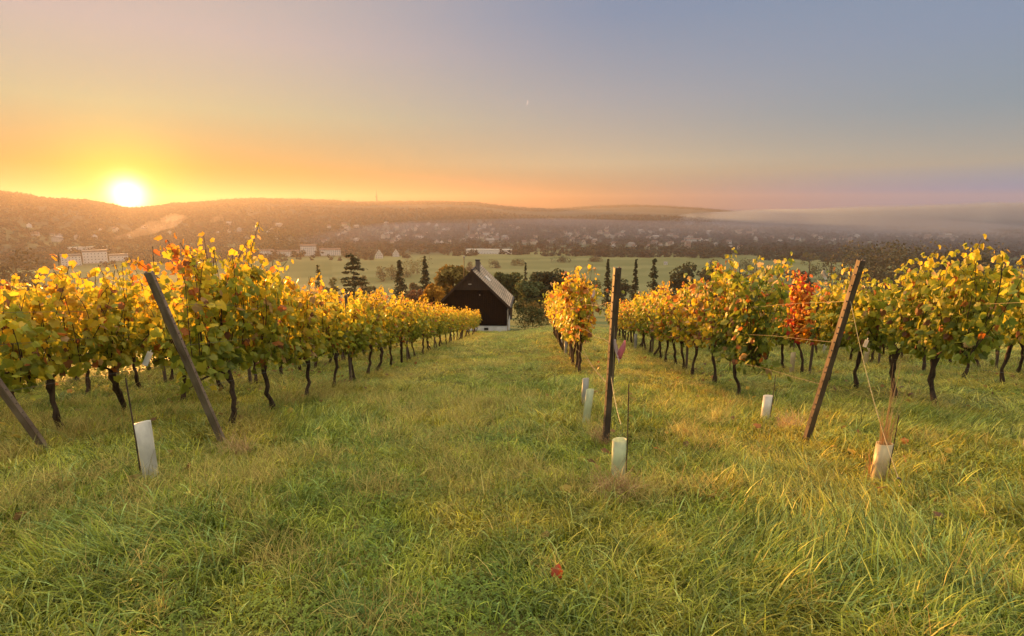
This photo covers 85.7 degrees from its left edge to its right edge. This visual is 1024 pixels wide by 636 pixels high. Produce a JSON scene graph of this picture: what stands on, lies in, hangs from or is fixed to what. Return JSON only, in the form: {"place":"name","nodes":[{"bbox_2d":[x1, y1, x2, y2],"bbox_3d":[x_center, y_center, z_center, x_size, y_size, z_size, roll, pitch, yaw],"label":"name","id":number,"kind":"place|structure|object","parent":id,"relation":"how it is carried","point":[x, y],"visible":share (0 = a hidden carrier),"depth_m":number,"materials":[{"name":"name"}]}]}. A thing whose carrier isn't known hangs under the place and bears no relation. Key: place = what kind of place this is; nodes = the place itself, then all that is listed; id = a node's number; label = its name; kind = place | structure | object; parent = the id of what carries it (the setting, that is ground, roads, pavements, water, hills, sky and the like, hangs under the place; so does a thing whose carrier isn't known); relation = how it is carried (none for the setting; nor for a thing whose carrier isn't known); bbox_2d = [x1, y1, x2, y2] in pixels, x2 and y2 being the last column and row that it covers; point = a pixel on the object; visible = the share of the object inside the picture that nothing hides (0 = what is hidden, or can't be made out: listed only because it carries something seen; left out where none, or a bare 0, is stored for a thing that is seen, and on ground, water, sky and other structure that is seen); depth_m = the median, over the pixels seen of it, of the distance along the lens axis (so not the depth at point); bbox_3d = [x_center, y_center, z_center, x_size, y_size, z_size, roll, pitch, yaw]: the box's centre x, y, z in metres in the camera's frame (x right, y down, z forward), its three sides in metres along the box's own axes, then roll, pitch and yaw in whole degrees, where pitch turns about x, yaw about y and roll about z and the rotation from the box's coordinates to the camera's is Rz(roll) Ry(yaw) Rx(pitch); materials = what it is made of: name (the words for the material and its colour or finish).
{"place":"outdoors","nodes":[
{"label":"outdoors","id":0,"kind":"place"},
{"bbox_2d":[0,200,1023,635],"bbox_3d":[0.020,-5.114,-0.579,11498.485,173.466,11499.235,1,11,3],"label":"ground","id":1,"kind":"structure","parent":0,"point":[302,270],"depth_m":714.94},
{"bbox_2d":[0,378,50,449],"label":"end post","id":2,"kind":"object","parent":1,"relation":"on","point":[17,410],"visible":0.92,"depth_m":6.14,"materials":[{"name":"brown wood"}]},
{"bbox_2d":[0,248,50,292],"bbox_3d":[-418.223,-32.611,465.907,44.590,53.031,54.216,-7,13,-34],"label":"broadleaf tree","id":3,"kind":"object","parent":1,"relation":"on","point":[3,274],"visible":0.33,"depth_m":465.30,"materials":[{"name":"brown plant"}]},
{"bbox_2d":[0,266,88,398],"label":"grapevine","id":4,"kind":"object","parent":1,"relation":"on","point":[15,299],"visible":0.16,"depth_m":8.86,"materials":[{"name":"yellow plant"}]},
{"bbox_2d":[10,265,97,381],"bbox_3d":[-9.942,0.249,12.491,1.358,2.745,1.880,0,11,-1],"label":"grapevine","id":5,"kind":"object","parent":1,"relation":"on","point":[15,276],"visible":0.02,"depth_m":12.40,"materials":[{"name":"yellow plant"}]},
{"bbox_2d":[0,252,125,429],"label":"grapevine","id":6,"kind":"object","parent":1,"relation":"on","point":[25,329],"visible":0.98,"depth_m":6.95,"materials":[{"name":"yellow plant"}]},
{"bbox_2d":[18,281,122,394],"bbox_3d":[-7.918,0.423,10.118,1.205,2.464,2.035,1,11,-1],"label":"grapevine","id":7,"kind":"object","parent":1,"relation":"on","point":[88,384],"visible":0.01,"depth_m":10.15,"materials":[{"name":"green plant"}]},
{"bbox_2d":[60,254,81,265],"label":"factory building","id":8,"kind":"structure","parent":1,"relation":"on","point":[71,257],"depth_m":892.95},
{"bbox_2d":[19,256,165,410],"bbox_3d":[-6.065,0.367,8.410,1.352,2.540,1.852,2,11,-1],"label":"grapevine","id":9,"kind":"object","parent":1,"relation":"on","point":[117,356],"visible":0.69,"depth_m":8.16,"materials":[{"name":"yellow plant"}]},
{"bbox_2d":[81,249,107,263],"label":"factory building","id":10,"kind":"structure","parent":1,"relation":"on","point":[93,256],"depth_m":936.52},
{"bbox_2d":[108,253,127,260],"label":"factory building","id":11,"kind":"structure","parent":1,"relation":"on","point":[117,257],"depth_m":985.82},
{"bbox_2d":[125,378,141,474],"bbox_3d":[-3.565,1.096,5.211,0.039,1.100,0.012,1,11,3],"label":"metal stake","id":12,"kind":"object","parent":1,"relation":"on","point":[133,423],"visible":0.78,"depth_m":5.19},
{"bbox_2d":[134,420,158,478],"bbox_3d":[-3.424,1.271,5.192,0.136,0.642,0.135,-1,11,3],"label":"vine guard","id":13,"kind":"object","parent":1,"relation":"on","point":[145,439],"visible":0.75,"depth_m":5.13,"materials":[{"name":"white plastic"}]},
{"bbox_2d":[121,274,172,386],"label":"grapevine","id":14,"kind":"object","parent":1,"relation":"on","point":[136,377],"visible":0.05,"depth_m":11.54,"materials":[{"name":"green plant"}]},
{"bbox_2d":[130,277,205,402],"bbox_3d":[-5.887,0.431,9.705,1.244,2.534,1.726,-2,11,0],"label":"grapevine","id":15,"kind":"object","parent":1,"relation":"on","point":[160,355],"visible":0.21,"depth_m":9.27,"materials":[{"name":"green plant"}]},
{"bbox_2d":[144,271,225,442],"bbox_3d":[-3.639,0.666,6.312,0.091,2.609,0.054,-7,29,-3],"label":"end post","id":16,"kind":"object","parent":1,"relation":"on","point":[163,306],"visible":0.98,"depth_m":6.14,"materials":[{"name":"brown wood"}]},
{"bbox_2d":[132,221,275,426],"bbox_3d":[-4.076,0.226,7.451,1.261,2.990,2.407,-1,11,0],"label":"grapevine","id":17,"kind":"object","parent":1,"relation":"on","point":[215,295],"visible":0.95,"depth_m":7.23,"materials":[{"name":"yellow plant"}]},
{"bbox_2d":[209,424,265,458],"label":"dead grass tuft","id":18,"kind":"object","parent":1,"relation":"on","point":[239,445],"visible":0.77,"depth_m":6.18,"materials":[{"name":"plant"}]},
{"bbox_2d":[224,254,315,410],"bbox_3d":[-3.975,0.348,8.912,1.327,2.704,1.726,1,11,0],"label":"grapevine","id":19,"kind":"object","parent":1,"relation":"on","point":[273,314],"visible":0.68,"depth_m":8.61,"materials":[{"name":"green plant"}]},
{"bbox_2d":[242,225,300,251],"bbox_3d":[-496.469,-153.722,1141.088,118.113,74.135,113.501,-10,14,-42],"label":"broadleaf tree","id":20,"kind":"object","parent":1,"relation":"on","point":[270,243],"visible":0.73,"depth_m":1129.93,"materials":[{"name":"brown plant"}]},
{"bbox_2d":[270,272,333,396],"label":"grapevine","id":21,"kind":"object","parent":1,"relation":"on","point":[308,329],"visible":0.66,"depth_m":9.90,"materials":[{"name":"yellow plant"}]},
{"bbox_2d":[300,244,315,255],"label":"apartment block","id":22,"kind":"structure","parent":1,"relation":"on","point":[309,249],"depth_m":1100.27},
{"bbox_2d":[49,404,601,635],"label":"grass","id":23,"kind":"structure","parent":1,"relation":"on","point":[265,614],"depth_m":3.05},
{"bbox_2d":[295,286,361,387],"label":"grapevine","id":24,"kind":"object","parent":1,"relation":"on","point":[337,332],"visible":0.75,"depth_m":11.54,"materials":[{"name":"yellow plant"}]},
{"bbox_2d":[319,248,340,255],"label":"apartment block","id":25,"kind":"structure","parent":1,"relation":"on","point":[332,251],"depth_m":1111.58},
{"bbox_2d":[344,294,351,382],"bbox_3d":[-3.801,0.661,12.864,0.072,2.451,0.109,0,11,-2],"label":"row post","id":26,"kind":"object","parent":1,"relation":"on","point":[349,358],"visible":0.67,"depth_m":12.89,"materials":[{"name":"brown wood"}]},
{"bbox_2d":[334,253,372,303],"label":"conifer","id":27,"kind":"object","parent":1,"relation":"on","point":[353,262],"visible":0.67,"depth_m":153.81,"materials":[{"name":"green plant"}]},
{"bbox_2d":[332,288,385,380],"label":"grapevine","id":28,"kind":"object","parent":1,"relation":"on","point":[360,337],"visible":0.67,"depth_m":12.95,"materials":[{"name":"yellow plant"}]},
{"bbox_2d":[352,285,391,374],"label":"grapevine","id":29,"kind":"object","parent":1,"relation":"on","point":[375,339],"visible":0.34,"depth_m":14.47,"materials":[{"name":"yellow plant"}]},
{"bbox_2d":[356,289,394,371],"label":"grapevine","id":30,"kind":"object","parent":1,"relation":"on","point":[380,345],"visible":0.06,"depth_m":16.13,"materials":[{"name":"yellow plant"}]},
{"bbox_2d":[376,290,411,366],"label":"grapevine","id":31,"kind":"object","parent":1,"relation":"on","point":[393,325],"visible":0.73,"depth_m":17.21,"materials":[{"name":"yellow plant"}]},
{"bbox_2d":[389,260,407,304],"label":"conifer","id":32,"kind":"object","parent":1,"relation":"on","point":[400,282],"visible":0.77,"depth_m":176.59,"materials":[{"name":"green plant"}]},
{"bbox_2d":[0,190,798,217],"bbox_3d":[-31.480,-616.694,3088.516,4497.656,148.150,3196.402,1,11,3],"label":"hill forest","id":33,"kind":"object","parent":1,"relation":"on","point":[272,201],"visible":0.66,"depth_m":3254.55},
{"bbox_2d":[385,291,418,362],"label":"grapevine","id":34,"kind":"object","parent":1,"relation":"on","point":[405,337],"visible":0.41,"depth_m":18.79,"materials":[{"name":"yellow plant"}]},
{"bbox_2d":[397,294,430,359],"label":"grapevine","id":35,"kind":"object","parent":1,"relation":"on","point":[415,331],"visible":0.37,"depth_m":20.10,"materials":[{"name":"yellow plant"}]},
{"bbox_2d":[404,288,424,307],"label":"broadleaf tree","id":36,"kind":"object","parent":1,"relation":"on","point":[414,296],"visible":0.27,"depth_m":91.00,"materials":[{"name":"brown plant"}]},
{"bbox_2d":[403,303,431,355],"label":"grapevine","id":37,"kind":"object","parent":1,"relation":"on","point":[419,334],"visible":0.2,"depth_m":21.57,"materials":[{"name":"yellow plant"}]},
{"bbox_2d":[411,296,433,353],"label":"grapevine","id":38,"kind":"object","parent":1,"relation":"on","point":[426,330],"visible":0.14,"depth_m":23.17,"materials":[{"name":"yellow plant"}]},
{"bbox_2d":[418,256,431,289],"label":"conifer","id":39,"kind":"object","parent":1,"relation":"on","point":[424,278],"visible":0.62,"depth_m":167.81,"materials":[{"name":"green plant"}]},
{"bbox_2d":[417,304,439,350],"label":"grapevine","id":40,"kind":"object","parent":1,"relation":"on","point":[432,330],"visible":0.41,"depth_m":24.42,"materials":[{"name":"yellow plant"}]},
{"bbox_2d":[418,283,444,306],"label":"broadleaf tree","id":41,"kind":"object","parent":1,"relation":"on","point":[433,292],"visible":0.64,"depth_m":83.04,"materials":[{"name":"orange plant"}]},
{"bbox_2d":[429,304,450,347],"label":"grapevine","id":42,"kind":"object","parent":1,"relation":"on","point":[439,329],"visible":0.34,"depth_m":27.32,"materials":[{"name":"yellow plant"}]},
{"bbox_2d":[432,300,449,346],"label":"grapevine","id":43,"kind":"object","parent":1,"relation":"on","point":[447,314],"visible":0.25,"depth_m":28.73,"materials":[{"name":"yellow plant"}]},
{"bbox_2d":[433,264,468,296],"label":"broadleaf tree","id":44,"kind":"object","parent":1,"relation":"on","point":[449,275],"visible":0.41,"depth_m":87.79,"materials":[{"name":"green plant"}]},
{"bbox_2d":[434,259,513,331],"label":"barn","id":45,"kind":"structure","parent":1,"relation":"on","point":[484,291],"depth_m":65.17,"materials":[{"name":"wood"}]},
{"bbox_2d":[466,249,511,253],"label":"hall","id":46,"kind":"structure","parent":1,"relation":"on","point":[488,251],"depth_m":1155.98,"materials":[{"name":"white plastic"}]},
{"bbox_2d":[494,271,522,318],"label":"broadleaf tree","id":47,"kind":"object","parent":1,"relation":"on","point":[508,281],"visible":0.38,"depth_m":123.97,"materials":[{"name":"green plant"}]},
{"bbox_2d":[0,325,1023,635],"bbox_3d":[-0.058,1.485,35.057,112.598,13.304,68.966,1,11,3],"label":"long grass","id":48,"kind":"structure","parent":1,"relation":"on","point":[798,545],"depth_m":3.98,"materials":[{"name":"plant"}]},
{"bbox_2d":[0,327,1023,635],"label":"meadow grass","id":49,"kind":"structure","parent":1,"relation":"on","point":[692,395],"depth_m":4.82,"materials":[{"name":"plant"}]},
{"bbox_2d":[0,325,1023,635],"bbox_3d":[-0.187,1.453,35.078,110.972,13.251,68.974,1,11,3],"label":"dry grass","id":50,"kind":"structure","parent":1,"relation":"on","point":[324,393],"depth_m":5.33,"materials":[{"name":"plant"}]},
{"bbox_2d":[0,190,1023,269],"bbox_3d":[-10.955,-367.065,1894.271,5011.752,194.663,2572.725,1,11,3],"label":"distant woods","id":51,"kind":"object","parent":1,"relation":"on","point":[770,247],"visible":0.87,"depth_m":1684.51,"materials":[{"name":"plant"}]},
{"bbox_2d":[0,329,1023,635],"bbox_3d":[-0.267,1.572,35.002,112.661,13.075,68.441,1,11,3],"label":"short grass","id":52,"kind":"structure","parent":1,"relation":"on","point":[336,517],"depth_m":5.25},
{"bbox_2d":[0,352,1023,577],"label":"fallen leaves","id":53,"kind":"object","parent":1,"relation":"on","point":[756,425],"depth_m":8.20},
{"bbox_2d":[513,280,543,320],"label":"broadleaf tree","id":54,"kind":"object","parent":1,"relation":"on","point":[529,291],"visible":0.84,"depth_m":107.97,"materials":[{"name":"green plant"}]},
{"bbox_2d":[511,300,550,329],"bbox_3d":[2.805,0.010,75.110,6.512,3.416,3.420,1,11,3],"label":"hedge","id":55,"kind":"object","parent":1,"relation":"on","point":[536,316],"visible":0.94,"depth_m":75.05,"materials":[{"name":"green plant"}]},
{"bbox_2d":[529,268,568,307],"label":"broadleaf tree","id":56,"kind":"object","parent":1,"relation":"on","point":[546,278],"visible":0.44,"depth_m":149.07,"materials":[{"name":"green plant"}]},
{"bbox_2d":[542,278,593,364],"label":"grapevine","id":57,"kind":"object","parent":1,"relation":"on","point":[554,319],"visible":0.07,"depth_m":17.17,"materials":[{"name":"yellow plant"}]},
{"bbox_2d":[553,270,594,360],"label":"grapevine","id":58,"kind":"object","parent":1,"relation":"on","point":[560,300],"visible":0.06,"depth_m":18.65,"materials":[{"name":"yellow plant"}]},
{"bbox_2d":[550,264,599,372],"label":"grapevine","id":59,"kind":"object","parent":1,"relation":"on","point":[578,319],"visible":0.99,"depth_m":14.02,"materials":[{"name":"yellow plant"}]},
{"bbox_2d":[547,290,604,355],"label":"grapevine","id":60,"kind":"object","parent":1,"relation":"on","point":[554,294],"visible":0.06,"depth_m":19.28,"materials":[{"name":"yellow plant"}]},
{"bbox_2d":[581,378,588,403],"bbox_3d":[1.258,1.310,9.530,0.113,0.582,0.112,2,11,3],"label":"vine guard","id":61,"kind":"object","parent":1,"relation":"on","point":[585,383],"visible":0.64,"depth_m":9.47,"materials":[{"name":"grey plastic"}]},
{"bbox_2d":[582,389,593,425],"bbox_3d":[1.082,1.307,7.905,0.113,0.622,0.112,6,11,2],"label":"vine guard","id":62,"kind":"object","parent":1,"relation":"on","point":[588,401],"visible":0.75,"depth_m":7.85,"materials":[{"name":"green plastic"}]},
{"bbox_2d":[552,280,624,367],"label":"grapevine","id":63,"kind":"object","parent":1,"relation":"on","point":[599,293],"visible":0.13,"depth_m":15.22,"materials":[{"name":"yellow plant"}]},
{"bbox_2d":[583,416,621,445],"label":"dead grass tuft","id":64,"kind":"object","parent":1,"relation":"on","point":[601,437],"visible":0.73,"depth_m":6.87,"materials":[{"name":"plant"}]},
{"bbox_2d":[599,259,611,310],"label":"conifer","id":65,"kind":"object","parent":1,"relation":"on","point":[607,284],"visible":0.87,"depth_m":188.14,"materials":[{"name":"green plant"}]},
{"bbox_2d":[602,266,621,443],"bbox_3d":[1.164,0.648,6.526,0.091,2.592,0.054,-6,23,-13],"label":"end post","id":66,"kind":"object","parent":1,"relation":"on","point":[616,282],"visible":0.94,"depth_m":6.40,"materials":[{"name":"wood"}]},
{"bbox_2d":[582,455,655,503],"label":"dead grass tuft","id":67,"kind":"object","parent":1,"relation":"on","point":[606,487],"visible":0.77,"depth_m":4.76,"materials":[{"name":"plant"}]},
{"bbox_2d":[611,384,628,478],"bbox_3d":[1.011,1.137,5.213,0.133,1.080,0.136,-7,13,-34],"label":"vine guard","id":68,"kind":"object","parent":1,"relation":"on","point":[619,452],"visible":0.73,"depth_m":5.19,"materials":[{"name":"white plastic"}]},
{"bbox_2d":[610,278,633,303],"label":"broadleaf tree","id":69,"kind":"object","parent":1,"relation":"on","point":[625,287],"visible":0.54,"depth_m":256.74,"materials":[{"name":"green plant"}]},
{"bbox_2d":[622,296,638,336],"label":"grapevine","id":70,"kind":"object","parent":1,"relation":"on","point":[628,317],"visible":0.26,"depth_m":27.96,"materials":[{"name":"yellow plant"}]},
{"bbox_2d":[629,259,638,301],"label":"conifer","id":71,"kind":"object","parent":1,"relation":"on","point":[635,285],"visible":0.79,"depth_m":185.86,"materials":[{"name":"green plant"}]},
{"bbox_2d":[631,292,649,349],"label":"grapevine","id":72,"kind":"object","parent":1,"relation":"on","point":[643,333],"visible":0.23,"depth_m":23.77,"materials":[{"name":"yellow plant"}]},
{"bbox_2d":[632,288,653,352],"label":"grapevine","id":73,"kind":"object","parent":1,"relation":"on","point":[644,324],"visible":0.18,"depth_m":22.44,"materials":[{"name":"yellow plant"}]},
{"bbox_2d":[644,258,660,295],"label":"conifer","id":74,"kind":"object","parent":1,"relation":"on","point":[653,269],"visible":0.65,"depth_m":184.25,"materials":[{"name":"green plant"}]},
{"bbox_2d":[637,281,670,356],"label":"grapevine","id":75,"kind":"object","parent":1,"relation":"on","point":[649,328],"visible":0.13,"depth_m":21.20,"materials":[{"name":"yellow plant"}]},
{"bbox_2d":[637,289,673,361],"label":"grapevine","id":76,"kind":"object","parent":1,"relation":"on","point":[659,334],"visible":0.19,"depth_m":18.71,"materials":[{"name":"yellow plant"}]},
{"bbox_2d":[646,291,670,358],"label":"grapevine","id":77,"kind":"object","parent":1,"relation":"on","point":[652,320],"visible":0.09,"depth_m":20.01,"materials":[{"name":"yellow plant"}]},
{"bbox_2d":[650,280,695,364],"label":"grapevine","id":78,"kind":"object","parent":1,"relation":"on","point":[666,329],"visible":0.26,"depth_m":17.23,"materials":[{"name":"yellow plant"}]},
{"bbox_2d":[661,281,693,368],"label":"grapevine","id":79,"kind":"object","parent":1,"relation":"on","point":[675,331],"visible":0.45,"depth_m":15.63,"materials":[{"name":"yellow plant"}]},
{"bbox_2d":[668,261,699,295],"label":"broadleaf tree","id":80,"kind":"object","parent":1,"relation":"on","point":[679,279],"visible":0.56,"depth_m":247.03,"materials":[{"name":"green plant"}]},
{"bbox_2d":[659,278,710,374],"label":"grapevine","id":81,"kind":"object","parent":1,"relation":"on","point":[692,328],"visible":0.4,"depth_m":14.32,"materials":[{"name":"yellow plant"}]},
{"bbox_2d":[687,267,715,297],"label":"broadleaf tree","id":82,"kind":"object","parent":1,"relation":"on","point":[706,277],"visible":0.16,"depth_m":310.06,"materials":[{"name":"green plant"}]},
{"bbox_2d":[686,263,763,383],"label":"grapevine","id":83,"kind":"object","parent":1,"relation":"on","point":[706,332],"visible":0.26,"depth_m":12.59,"materials":[{"name":"yellow plant"}]},
{"bbox_2d":[684,248,794,397],"bbox_3d":[4.310,0.185,10.546,1.833,3.043,2.474,3,11,6],"label":"grapevine","id":84,"kind":"object","parent":1,"relation":"on","point":[739,298],"visible":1,"depth_m":9.91,"materials":[{"name":"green plant"}]},
{"bbox_2d":[760,375,775,418],"bbox_3d":[3.799,1.245,8.210,0.139,0.850,0.127,3,11,2],"label":"vine guard","id":85,"kind":"object","parent":1,"relation":"on","point":[767,402],"visible":0.73,"depth_m":8.18,"materials":[{"name":"white plastic"}]},
{"bbox_2d":[763,296,800,368],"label":"grapevine","id":86,"kind":"object","parent":1,"relation":"on","point":[777,337],"visible":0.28,"depth_m":16.14,"materials":[{"name":"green plant"}]},
{"bbox_2d":[763,406,806,429],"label":"dead grass tuft","id":87,"kind":"object","parent":1,"relation":"on","point":[790,423],"visible":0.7,"depth_m":7.57,"materials":[{"name":"plant"}]},
{"bbox_2d":[776,261,832,372],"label":"grapevine","id":88,"kind":"object","parent":1,"relation":"on","point":[800,330],"visible":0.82,"depth_m":14.71,"materials":[{"name":"red plant"}]},
{"bbox_2d":[801,252,819,278],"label":"broadleaf tree","id":89,"kind":"object","parent":1,"relation":"on","point":[814,268],"visible":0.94,"depth_m":701.34,"materials":[{"name":"green plant"}]},
{"bbox_2d":[815,252,839,283],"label":"broadleaf tree","id":90,"kind":"object","parent":1,"relation":"on","point":[829,267],"visible":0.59,"depth_m":659.75,"materials":[{"name":"green plant"}]},
{"bbox_2d":[802,259,865,441],"bbox_3d":[3.739,0.597,6.525,0.092,2.668,0.056,-3,24,-13],"label":"end post","id":91,"kind":"object","parent":1,"relation":"on","point":[838,335],"visible":0.98,"depth_m":6.40,"materials":[{"name":"wood"}]},
{"bbox_2d":[804,267,869,380],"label":"grapevine","id":92,"kind":"object","parent":1,"relation":"on","point":[826,323],"visible":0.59,"depth_m":13.11,"materials":[{"name":"yellow plant"}]},
{"bbox_2d":[819,238,916,292],"bbox_3d":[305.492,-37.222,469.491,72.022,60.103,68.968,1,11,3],"label":"broadleaf tree","id":93,"kind":"object","parent":1,"relation":"on","point":[867,260],"visible":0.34,"depth_m":461.84,"materials":[{"name":"green plant"}]},
{"bbox_2d":[835,264,905,388],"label":"grapevine","id":94,"kind":"object","parent":1,"relation":"on","point":[866,308],"visible":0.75,"depth_m":11.59,"materials":[{"name":"yellow plant"}]},
{"bbox_2d":[870,415,898,483],"bbox_3d":[3.588,1.303,5.336,0.152,0.800,0.139,4,11,2],"label":"vine guard","id":95,"kind":"object","parent":1,"relation":"on","point":[881,453],"visible":0.69,"depth_m":5.30,"materials":[{"name":"beige plastic"}]},
{"bbox_2d":[863,358,913,479],"bbox_3d":[3.587,0.967,5.286,0.300,1.292,0.256,5,12,27],"label":"straw sheaf","id":96,"kind":"object","parent":95,"relation":"in","point":[881,436],"visible":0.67,"depth_m":5.28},
{"bbox_2d":[877,281,912,366],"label":"grapevine","id":97,"kind":"object","parent":1,"relation":"on","point":[883,319],"visible":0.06,"depth_m":16.93,"materials":[{"name":"yellow plant"}]},
{"bbox_2d":[865,238,1009,292],"bbox_3d":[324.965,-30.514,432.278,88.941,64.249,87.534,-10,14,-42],"label":"broadleaf tree","id":98,"kind":"object","parent":1,"relation":"on","point":[886,265],"visible":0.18,"depth_m":424.68,"materials":[{"name":"green plant"}]},
{"bbox_2d":[877,245,999,398],"bbox_3d":[7.628,0.248,10.323,1.088,3.217,2.672,4,11,5],"label":"grapevine","id":99,"kind":"object","parent":1,"relation":"on","point":[903,336],"visible":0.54,"depth_m":10.47,"materials":[{"name":"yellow plant"}]},
{"bbox_2d":[912,233,1023,406],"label":"grapevine","id":100,"kind":"object","parent":1,"relation":"on","point":[951,337],"visible":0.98,"depth_m":8.94,"materials":[{"name":"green plant"}]},
{"bbox_2d":[935,250,1012,286],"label":"broadleaf tree","id":101,"kind":"object","parent":1,"relation":"on","point":[986,260],"visible":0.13,"depth_m":403.35,"materials":[{"name":"green plant"}]},
{"bbox_2d":[953,284,999,377],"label":"grapevine","id":102,"kind":"object","parent":1,"relation":"on","point":[993,340],"visible":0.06,"depth_m":13.85,"materials":[{"name":"green plant"}]},
{"bbox_2d":[984,250,1023,383],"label":"grapevine","id":103,"kind":"object","parent":1,"relation":"on","point":[1016,334],"visible":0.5,"depth_m":12.31,"materials":[{"name":"yellow plant"}]},
{"bbox_2d":[0,0,1023,219],"label":"sky","id":104,"kind":"structure","parent":0,"point":[840,109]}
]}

